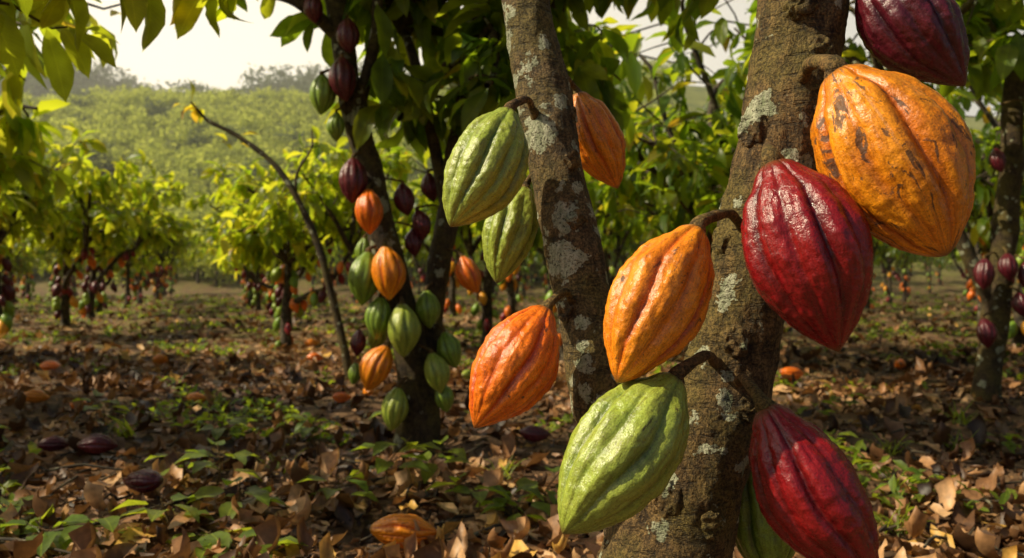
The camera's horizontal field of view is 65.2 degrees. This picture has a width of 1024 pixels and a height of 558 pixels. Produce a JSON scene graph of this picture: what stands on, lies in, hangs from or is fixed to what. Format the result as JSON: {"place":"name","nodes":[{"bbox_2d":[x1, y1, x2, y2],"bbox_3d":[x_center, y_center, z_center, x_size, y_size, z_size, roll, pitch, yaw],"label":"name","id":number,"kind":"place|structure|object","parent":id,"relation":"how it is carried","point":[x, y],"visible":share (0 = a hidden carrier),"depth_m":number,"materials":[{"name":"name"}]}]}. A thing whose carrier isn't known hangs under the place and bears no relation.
{"place":"outdoors","nodes":[
{"label":"outdoors","id":0,"kind":"place"},
{"bbox_2d":[0,85,1023,557],"bbox_3d":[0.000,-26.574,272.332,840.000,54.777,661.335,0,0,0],"label":"ground","id":1,"kind":"structure","parent":0,"point":[952,281],"depth_m":5.58,"materials":[{"name":"soil"}]},
{"bbox_2d":[0,219,30,279],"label":"cocoa tree","id":2,"kind":"object","parent":1,"relation":"on","point":[15,248],"visible":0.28,"depth_m":20.45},
{"bbox_2d":[0,495,34,513],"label":"seedling plant","id":3,"kind":"object","parent":1,"relation":"on","point":[19,502],"visible":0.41,"depth_m":2.46,"materials":[{"name":"green plant"}]},
{"bbox_2d":[0,233,45,303],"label":"cocoa tree","id":4,"kind":"object","parent":1,"relation":"on","point":[22,262],"visible":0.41,"depth_m":23.29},
{"bbox_2d":[0,218,61,300],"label":"cocoa tree","id":5,"kind":"object","parent":1,"relation":"on","point":[25,285],"visible":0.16,"depth_m":25.58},
{"bbox_2d":[0,95,74,206],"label":"cocoa tree","id":6,"kind":"object","parent":1,"relation":"on","point":[23,144],"visible":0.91,"depth_m":7.05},
{"bbox_2d":[0,504,104,556],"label":"seedling plant","id":7,"kind":"object","parent":1,"relation":"on","point":[34,524],"visible":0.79,"depth_m":2.15,"materials":[{"name":"green plant"}]},
{"bbox_2d":[37,436,68,451],"bbox_3d":[-1.831,0.659,3.202,0.120,0.062,0.060,0,0,-31],"label":"cocoa pod","id":8,"kind":"object","parent":1,"relation":"on","point":[53,443],"visible":0.91,"depth_m":3.18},
{"bbox_2d":[0,121,107,334],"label":"cocoa tree","id":9,"kind":"object","parent":1,"relation":"on","point":[18,197],"visible":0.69,"depth_m":9.82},
{"bbox_2d":[33,258,86,281],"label":"cocoa tree","id":10,"kind":"object","parent":1,"relation":"on","point":[61,271],"visible":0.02,"depth_m":30.87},
{"bbox_2d":[0,0,120,118],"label":"cocoa tree","id":11,"kind":"object","parent":1,"relation":"on","point":[13,86],"visible":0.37,"depth_m":4.50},
{"bbox_2d":[33,251,87,296],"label":"cocoa tree","id":12,"kind":"object","parent":1,"relation":"on","point":[49,260],"visible":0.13,"depth_m":28.41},
{"bbox_2d":[42,259,89,295],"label":"cocoa tree","id":13,"kind":"object","parent":1,"relation":"on","point":[73,286],"visible":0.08,"depth_m":33.64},
{"bbox_2d":[7,149,168,325],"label":"cocoa tree","id":14,"kind":"object","parent":1,"relation":"on","point":[114,217],"visible":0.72,"depth_m":11.85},
{"bbox_2d":[52,507,150,543],"bbox_3d":[-1.124,0.683,2.174,0.299,0.100,0.235,0,0,0],"label":"seedling plant","id":15,"kind":"object","parent":1,"relation":"on","point":[110,523],"visible":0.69,"depth_m":2.16,"materials":[{"name":"green plant"}]},
{"bbox_2d":[72,389,130,420],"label":"seedling plant","id":16,"kind":"object","parent":1,"relation":"on","point":[99,405],"visible":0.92,"depth_m":3.91,"materials":[{"name":"green plant"}]},
{"bbox_2d":[35,205,174,312],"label":"cocoa tree","id":17,"kind":"object","parent":1,"relation":"on","point":[103,284],"visible":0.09,"depth_m":17.79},
{"bbox_2d":[96,413,140,437],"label":"grass tuft","id":18,"kind":"object","parent":1,"relation":"on","point":[126,427],"visible":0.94,"depth_m":3.48,"materials":[{"name":"green plant"}]},
{"bbox_2d":[44,171,199,317],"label":"cocoa tree","id":19,"kind":"object","parent":1,"relation":"on","point":[146,236],"visible":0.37,"depth_m":15.36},
{"bbox_2d":[0,0,267,101],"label":"cocoa tree","id":20,"kind":"object","parent":1,"relation":"on","point":[78,43],"visible":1,"depth_m":2.48,"materials":[{"name":"green plant"}]},
{"bbox_2d":[114,257,167,301],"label":"cocoa tree","id":21,"kind":"object","parent":1,"relation":"on","point":[165,263],"visible":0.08,"depth_m":25.51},
{"bbox_2d":[107,209,192,308],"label":"cocoa tree","id":22,"kind":"object","parent":1,"relation":"on","point":[127,272],"visible":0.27,"depth_m":20.56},
{"bbox_2d":[124,210,198,303],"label":"cocoa tree","id":23,"kind":"object","parent":1,"relation":"on","point":[138,294],"visible":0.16,"depth_m":23.53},
{"bbox_2d":[110,493,214,529],"bbox_3d":[-0.956,0.659,2.250,0.207,0.116,0.255,0,0,19],"label":"seedling plant","id":24,"kind":"object","parent":1,"relation":"on","point":[195,513],"visible":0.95,"depth_m":2.23,"materials":[{"name":"green plant"}]},
{"bbox_2d":[132,234,193,297],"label":"cocoa tree","id":25,"kind":"object","parent":1,"relation":"on","point":[161,285],"visible":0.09,"depth_m":31.42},
{"bbox_2d":[142,246,194,299],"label":"cocoa tree","id":26,"kind":"object","parent":1,"relation":"on","point":[157,294],"visible":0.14,"depth_m":28.76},
{"bbox_2d":[147,251,189,295],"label":"cocoa tree","id":27,"kind":"object","parent":1,"relation":"on","point":[182,264],"visible":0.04,"depth_m":34.30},
{"bbox_2d":[144,448,221,476],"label":"seedling plant","id":28,"kind":"object","parent":1,"relation":"on","point":[202,451],"visible":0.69,"depth_m":2.90,"materials":[{"name":"green plant"}]},
{"bbox_2d":[166,240,203,294],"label":"cocoa tree","id":29,"kind":"object","parent":1,"relation":"on","point":[171,281],"visible":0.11,"depth_m":37.07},
{"bbox_2d":[161,527,255,557],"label":"seedling plant","id":30,"kind":"object","parent":1,"relation":"on","point":[210,540],"visible":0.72,"depth_m":2.09,"materials":[{"name":"green plant"}]},
{"bbox_2d":[173,437,261,485],"bbox_3d":[-0.991,0.635,2.692,0.278,0.169,0.280,0,0,0],"label":"seedling plant","id":31,"kind":"object","parent":1,"relation":"on","point":[241,456],"visible":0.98,"depth_m":2.70,"materials":[{"name":"green plant"}]},
{"bbox_2d":[190,413,250,440],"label":"seedling plant","id":32,"kind":"object","parent":1,"relation":"on","point":[218,432],"visible":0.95,"depth_m":3.68,"materials":[{"name":"green plant"}]},
{"bbox_2d":[177,220,265,305],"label":"cocoa tree","id":33,"kind":"object","parent":1,"relation":"on","point":[196,240],"visible":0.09,"depth_m":20.94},
{"bbox_2d":[185,240,264,299],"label":"cocoa tree","id":34,"kind":"object","parent":1,"relation":"on","point":[204,250],"visible":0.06,"depth_m":23.35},
{"bbox_2d":[191,239,280,309],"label":"cocoa tree","id":35,"kind":"object","parent":1,"relation":"on","point":[257,299],"visible":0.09,"depth_m":18.64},
{"bbox_2d":[186,476,287,521],"bbox_3d":[-0.812,0.665,2.398,0.285,0.120,0.281,0,0,0],"label":"seedling plant","id":36,"kind":"object","parent":1,"relation":"on","point":[258,493],"visible":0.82,"depth_m":2.36,"materials":[{"name":"green plant"}]},
{"bbox_2d":[206,208,276,317],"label":"cocoa tree","id":37,"kind":"object","parent":1,"relation":"on","point":[271,306],"visible":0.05,"depth_m":16.18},
{"bbox_2d":[197,536,306,557],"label":"seedling plant","id":38,"kind":"object","parent":1,"relation":"on","point":[287,540],"visible":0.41,"depth_m":2.08,"materials":[{"name":"green plant"}]},
{"bbox_2d":[172,77,351,379],"bbox_3d":[-1.853,-0.344,5.981,1.335,2.295,0.321,0,0,0],"label":"cocoa sapling","id":39,"kind":"object","parent":1,"relation":"on","point":[197,114],"visible":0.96,"depth_m":5.98,"materials":[{"name":"brown plant"}]},
{"bbox_2d":[193,178,340,311],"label":"cocoa tree","id":40,"kind":"object","parent":1,"relation":"on","point":[260,286],"visible":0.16,"depth_m":13.61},
{"bbox_2d":[200,141,406,329],"bbox_3d":[-2.906,-0.473,11.075,2.540,2.870,3.006,0,0,-27],"label":"cocoa tree","id":41,"kind":"object","parent":1,"relation":"on","point":[276,183],"visible":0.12,"depth_m":10.78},
{"bbox_2d":[198,126,412,348],"bbox_3d":[-2.397,-0.314,8.863,2.100,2.474,2.735,0,0,-26],"label":"cocoa tree","id":42,"kind":"object","parent":1,"relation":"on","point":[259,224],"visible":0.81,"depth_m":8.37,"materials":[{"name":"plant"}]},
{"bbox_2d":[304,339,319,346],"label":"cocoa pod","id":43,"kind":"object","parent":1,"relation":"on","point":[309,342],"visible":0.94,"depth_m":8.37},
{"bbox_2d":[285,414,341,443],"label":"seedling plant","id":44,"kind":"object","parent":1,"relation":"on","point":[303,431],"visible":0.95,"depth_m":3.80,"materials":[{"name":"green plant"}]},
{"bbox_2d":[310,264,317,290],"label":"cocoa tree","id":45,"kind":"object","parent":1,"relation":"on","point":[313,279],"visible":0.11,"depth_m":39.79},
{"bbox_2d":[306,353,322,360],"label":"cocoa pod","id":46,"kind":"object","parent":1,"relation":"on","point":[317,356],"visible":0.82,"depth_m":6.87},
{"bbox_2d":[326,248,338,296],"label":"cocoa tree","id":47,"kind":"object","parent":1,"relation":"on","point":[331,262],"visible":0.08,"depth_m":31.86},
{"bbox_2d":[297,472,377,501],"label":"seedling plant","id":48,"kind":"object","parent":1,"relation":"on","point":[330,492],"visible":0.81,"depth_m":2.58,"materials":[{"name":"green plant"}]},
{"bbox_2d":[323,241,357,301],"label":"cocoa tree","id":49,"kind":"object","parent":1,"relation":"on","point":[351,259],"visible":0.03,"depth_m":26.39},
{"bbox_2d":[332,392,350,402],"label":"cocoa pod","id":50,"kind":"object","parent":1,"relation":"on","point":[341,397],"visible":1,"depth_m":4.68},
{"bbox_2d":[327,244,355,265],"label":"cocoa tree","id":51,"kind":"object","parent":1,"relation":"on","point":[339,253],"visible":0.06,"depth_m":28.73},
{"bbox_2d":[0,48,684,286],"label":"hillside trees","id":52,"kind":"object","parent":1,"relation":"on","point":[261,108],"visible":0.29,"depth_m":80.33,"materials":[{"name":"green plant"}]},
{"bbox_2d":[341,234,429,263],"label":"cocoa tree","id":53,"kind":"object","parent":1,"relation":"on","point":[421,253],"visible":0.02,"depth_m":20.75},
{"bbox_2d":[350,436,440,494],"bbox_3d":[-0.404,0.645,2.766,0.276,0.212,0.266,0,0,-33],"label":"seedling plant","id":54,"kind":"object","parent":1,"relation":"on","point":[381,465],"visible":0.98,"depth_m":2.73,"materials":[{"name":"green plant"}]},
{"bbox_2d":[404,251,427,295],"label":"cocoa tree","id":55,"kind":"object","parent":1,"relation":"on","point":[418,281],"visible":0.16,"depth_m":33.04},
{"bbox_2d":[387,181,475,316],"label":"cocoa tree","id":56,"kind":"object","parent":1,"relation":"on","point":[450,303],"visible":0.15,"depth_m":15.62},
{"bbox_2d":[391,174,478,281],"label":"cocoa tree","id":57,"kind":"object","parent":1,"relation":"on","point":[422,273],"visible":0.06,"depth_m":18.22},
{"bbox_2d":[400,435,472,482],"bbox_3d":[-0.274,0.671,2.903,0.266,0.182,0.286,0,0,0],"label":"seedling plant","id":58,"kind":"object","parent":1,"relation":"on","point":[433,468],"visible":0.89,"depth_m":2.87,"materials":[{"name":"green plant"}]},
{"bbox_2d":[426,472,522,518],"bbox_3d":[-0.109,0.697,2.571,0.274,0.152,0.250,0,0,39],"label":"seedling plant","id":59,"kind":"object","parent":1,"relation":"on","point":[480,497],"visible":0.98,"depth_m":2.55,"materials":[{"name":"green plant"}]},
{"bbox_2d":[453,234,497,300],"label":"cocoa tree","id":60,"kind":"object","parent":1,"relation":"on","point":[493,281],"visible":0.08,"depth_m":24.91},
{"bbox_2d":[236,0,718,458],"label":"cocoa tree","id":61,"kind":"object","parent":1,"relation":"on","point":[465,56],"visible":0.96,"depth_m":3.44,"materials":[{"name":"green plant"}]},
{"bbox_2d":[323,63,645,342],"bbox_3d":[-0.126,-0.840,9.383,3.753,3.634,3.178,0,0,-21],"label":"cocoa tree","id":62,"kind":"object","parent":1,"relation":"on","point":[484,299],"visible":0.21,"depth_m":9.41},
{"bbox_2d":[383,141,607,321],"bbox_3d":[-0.015,-0.653,13.161,3.592,3.258,3.841,0,0,16],"label":"cocoa tree","id":63,"kind":"object","parent":1,"relation":"on","point":[509,283],"visible":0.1,"depth_m":13.18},
{"bbox_2d":[474,457,525,479],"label":"grass tuft","id":64,"kind":"object","parent":1,"relation":"on","point":[506,470],"visible":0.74,"depth_m":3.10,"materials":[{"name":"green plant"}]},
{"bbox_2d":[472,231,532,306],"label":"cocoa tree","id":65,"kind":"object","parent":1,"relation":"on","point":[519,278],"visible":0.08,"depth_m":22.12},
{"bbox_2d":[471,477,547,510],"bbox_3d":[-0.013,0.730,2.621,0.265,0.130,0.212,0,0,-27],"label":"seedling plant","id":66,"kind":"object","parent":1,"relation":"on","point":[523,482],"visible":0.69,"depth_m":2.62,"materials":[{"name":"green plant"}]},
{"bbox_2d":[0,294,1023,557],"bbox_3d":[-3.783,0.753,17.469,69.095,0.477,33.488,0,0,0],"label":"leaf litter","id":67,"kind":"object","parent":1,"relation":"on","point":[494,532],"visible":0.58,"depth_m":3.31,"materials":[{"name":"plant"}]},
{"bbox_2d":[24,389,49,402],"bbox_3d":[-2.620,0.643,4.396,0.147,0.076,0.079,0,0,0],"label":"cocoa pod","id":68,"kind":"object","parent":67,"relation":"on","point":[35,395],"visible":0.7,"depth_m":4.38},
{"bbox_2d":[39,360,60,369],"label":"cocoa pod","id":69,"kind":"object","parent":67,"relation":"on","point":[49,365],"visible":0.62,"depth_m":5.88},
{"bbox_2d":[77,434,118,452],"bbox_3d":[-1.630,0.648,3.151,0.149,0.079,0.073,0,0,-23],"label":"cocoa pod","id":70,"kind":"object","parent":67,"relation":"on","point":[96,443],"visible":1,"depth_m":3.12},
{"bbox_2d":[123,469,163,492],"bbox_3d":[-1.146,0.629,2.495,0.135,0.074,0.081,0,0,36],"label":"cocoa pod","id":71,"kind":"object","parent":67,"relation":"on","point":[144,480],"visible":1,"depth_m":2.47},
{"bbox_2d":[151,354,167,363],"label":"cocoa pod","id":72,"kind":"object","parent":67,"relation":"on","point":[159,359],"visible":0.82,"depth_m":6.57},
{"bbox_2d":[186,392,205,403],"bbox_3d":[-1.870,0.706,4.745,0.130,0.067,0.065,0,0,0],"label":"cocoa pod","id":73,"kind":"object","parent":67,"relation":"on","point":[195,396],"visible":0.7,"depth_m":4.73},
{"bbox_2d":[369,513,436,548],"bbox_3d":[-0.300,0.700,2.228,0.190,0.096,0.099,0,0,0],"label":"cocoa pod","id":74,"kind":"object","parent":67,"relation":"on","point":[390,528],"visible":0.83,"depth_m":2.19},
{"bbox_2d":[462,369,470,379],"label":"cocoa pod","id":75,"kind":"object","parent":67,"relation":"on","point":[466,374],"visible":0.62,"depth_m":5.46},
{"bbox_2d":[894,358,905,369],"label":"cocoa pod","id":76,"kind":"object","parent":67,"relation":"on","point":[899,363],"visible":0.99,"depth_m":6.35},
{"bbox_2d":[0,292,1023,531],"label":"weeds","id":77,"kind":"object","parent":1,"relation":"on","point":[893,483],"visible":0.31,"depth_m":5.74,"materials":[{"name":"green plant"}]},
{"bbox_2d":[479,496,549,520],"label":"seedling plant","id":78,"kind":"object","parent":1,"relation":"on","point":[544,507],"visible":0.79,"depth_m":2.48,"materials":[{"name":"green plant"}]},
{"bbox_2d":[519,255,534,298],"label":"cocoa tree","id":79,"kind":"object","parent":1,"relation":"on","point":[525,288],"visible":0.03,"depth_m":31.46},
{"bbox_2d":[528,258,537,287],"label":"cocoa tree","id":80,"kind":"object","parent":1,"relation":"on","point":[531,276],"visible":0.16,"depth_m":40.77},
{"bbox_2d":[519,425,549,441],"bbox_3d":[0.100,0.677,3.495,0.139,0.072,0.070,0,0,0],"label":"cocoa pod","id":81,"kind":"object","parent":1,"relation":"on","point":[533,433],"visible":1,"depth_m":3.48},
{"bbox_2d":[380,113,692,360],"bbox_3d":[0.478,-0.334,7.550,2.792,2.532,2.986,0,0,27],"label":"cocoa tree","id":82,"kind":"object","parent":1,"relation":"on","point":[637,226],"visible":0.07,"depth_m":7.33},
{"bbox_2d":[514,466,559,504],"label":"seedling plant","id":83,"kind":"object","parent":1,"relation":"on","point":[551,495],"visible":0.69,"depth_m":2.75,"materials":[{"name":"green plant"}]},
{"bbox_2d":[475,228,606,291],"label":"cocoa tree","id":84,"kind":"object","parent":1,"relation":"on","point":[543,271],"visible":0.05,"depth_m":19.14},
{"bbox_2d":[418,105,701,238],"bbox_3d":[0.706,-0.641,10.211,3.836,3.253,3.588,0,0,19],"label":"cocoa tree","id":85,"kind":"object","parent":1,"relation":"on","point":[619,224],"visible":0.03,"depth_m":10.05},
{"bbox_2d":[602,208,662,264],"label":"cocoa tree","id":86,"kind":"object","parent":1,"relation":"on","point":[633,247],"visible":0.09,"depth_m":23.42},
{"bbox_2d":[597,143,701,286],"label":"cocoa tree","id":87,"kind":"object","parent":1,"relation":"on","point":[610,234],"visible":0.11,"depth_m":17.04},
{"bbox_2d":[606,104,722,239],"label":"cocoa tree","id":88,"kind":"object","parent":1,"relation":"on","point":[655,209],"visible":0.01,"depth_m":14.14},
{"bbox_2d":[442,0,975,557],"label":"cocoa tree","id":89,"kind":"object","parent":1,"relation":"on","point":[708,446],"visible":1,"depth_m":1.05,"materials":[{"name":"brown plant"}]},
{"bbox_2d":[586,95,878,253],"bbox_3d":[1.568,-0.390,6.255,2.826,2.563,3.022,0,0,39],"label":"cocoa tree","id":90,"kind":"object","parent":1,"relation":"on","point":[701,191],"visible":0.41,"depth_m":6.13,"materials":[{"name":"plant"}]},
{"bbox_2d":[679,103,797,331],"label":"cocoa tree","id":91,"kind":"object","parent":1,"relation":"on","point":[698,119],"visible":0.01,"depth_m":11.37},
{"bbox_2d":[565,0,1000,195],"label":"cocoa tree","id":92,"kind":"object","parent":1,"relation":"on","point":[730,86],"visible":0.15,"depth_m":6.87,"materials":[{"name":"plant"}]},
{"bbox_2d":[779,367,803,380],"bbox_3d":[1.960,0.664,5.599,0.186,0.098,0.097,0,0,0],"label":"cocoa pod","id":93,"kind":"object","parent":1,"relation":"on","point":[798,373],"visible":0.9,"depth_m":5.57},
{"bbox_2d":[795,399,836,417],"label":"seedling plant","id":94,"kind":"object","parent":1,"relation":"on","point":[802,409],"visible":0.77,"depth_m":4.17,"materials":[{"name":"green plant"}]},
{"bbox_2d":[825,429,858,456],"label":"seedling plant","id":95,"kind":"object","parent":1,"relation":"on","point":[843,433],"visible":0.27,"depth_m":3.17,"materials":[{"name":"green plant"}]},
{"bbox_2d":[829,393,864,412],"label":"seedling plant","id":96,"kind":"object","parent":1,"relation":"on","point":[834,397],"visible":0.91,"depth_m":4.60,"materials":[{"name":"green plant"}]},
{"bbox_2d":[695,0,1023,405],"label":"cocoa tree","id":97,"kind":"object","parent":1,"relation":"on","point":[990,25],"visible":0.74,"depth_m":4.79,"materials":[{"name":"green plant"}]},
{"bbox_2d":[864,237,897,308],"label":"cocoa tree","id":98,"kind":"object","parent":1,"relation":"on","point":[889,251],"visible":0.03,"depth_m":19.31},
{"bbox_2d":[854,431,916,455],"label":"grass tuft","id":99,"kind":"object","parent":1,"relation":"on","point":[887,450],"visible":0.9,"depth_m":3.31,"materials":[{"name":"green plant"}]},
{"bbox_2d":[868,461,910,490],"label":"grass tuft","id":100,"kind":"object","parent":1,"relation":"on","point":[886,474],"visible":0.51,"depth_m":2.77,"materials":[{"name":"green plant"}]},
{"bbox_2d":[874,242,915,304],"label":"cocoa tree","id":101,"kind":"object","parent":1,"relation":"on","point":[890,277],"visible":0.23,"depth_m":23.50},
{"bbox_2d":[884,249,914,301],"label":"cocoa tree","id":102,"kind":"object","parent":1,"relation":"on","point":[903,292],"visible":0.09,"depth_m":26.43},
{"bbox_2d":[875,502,938,536],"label":"grass tuft","id":103,"kind":"object","parent":1,"relation":"on","point":[905,516],"visible":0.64,"depth_m":2.34,"materials":[{"name":"green plant"}]},
{"bbox_2d":[874,254,950,295],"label":"cocoa tree","id":104,"kind":"object","parent":1,"relation":"on","point":[911,269],"visible":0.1,"depth_m":34.49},
{"bbox_2d":[890,255,939,298],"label":"cocoa tree","id":105,"kind":"object","parent":1,"relation":"on","point":[907,262],"visible":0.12,"depth_m":30.73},
{"bbox_2d":[910,255,953,292],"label":"cocoa tree","id":106,"kind":"object","parent":1,"relation":"on","point":[929,263],"visible":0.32,"depth_m":38.60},
{"bbox_2d":[932,257,944,283],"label":"cocoa tree","id":107,"kind":"object","parent":1,"relation":"on","point":[938,275],"visible":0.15,"depth_m":42.06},
{"bbox_2d":[930,399,987,424],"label":"grass tuft","id":108,"kind":"object","parent":1,"relation":"on","point":[955,413],"visible":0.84,"depth_m":4.12,"materials":[{"name":"green plant"}]},
{"bbox_2d":[943,429,981,451],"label":"grass tuft","id":109,"kind":"object","parent":1,"relation":"on","point":[954,444],"visible":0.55,"depth_m":3.41,"materials":[{"name":"green plant"}]},
{"bbox_2d":[956,56,1000,321],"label":"cocoa tree","id":110,"kind":"object","parent":1,"relation":"on","point":[977,214],"visible":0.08,"depth_m":12.49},
{"bbox_2d":[935,0,1023,347],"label":"cocoa tree","id":111,"kind":"object","parent":1,"relation":"on","point":[985,185],"visible":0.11,"depth_m":8.38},
{"bbox_2d":[948,227,1022,303],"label":"cocoa tree","id":112,"kind":"object","parent":1,"relation":"on","point":[963,274],"visible":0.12,"depth_m":24.13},
{"bbox_2d":[949,211,1023,310],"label":"cocoa tree","id":113,"kind":"object","parent":1,"relation":"on","point":[985,250],"visible":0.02,"depth_m":16.67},
{"bbox_2d":[986,430,1023,453],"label":"seedling plant","id":114,"kind":"object","parent":1,"relation":"on","point":[1011,448],"visible":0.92,"depth_m":3.58,"materials":[{"name":"green plant"}]},
{"bbox_2d":[18,0,1023,115],"label":"sky","id":115,"kind":"structure","parent":0,"point":[199,55],"materials":[{"name":"white"}]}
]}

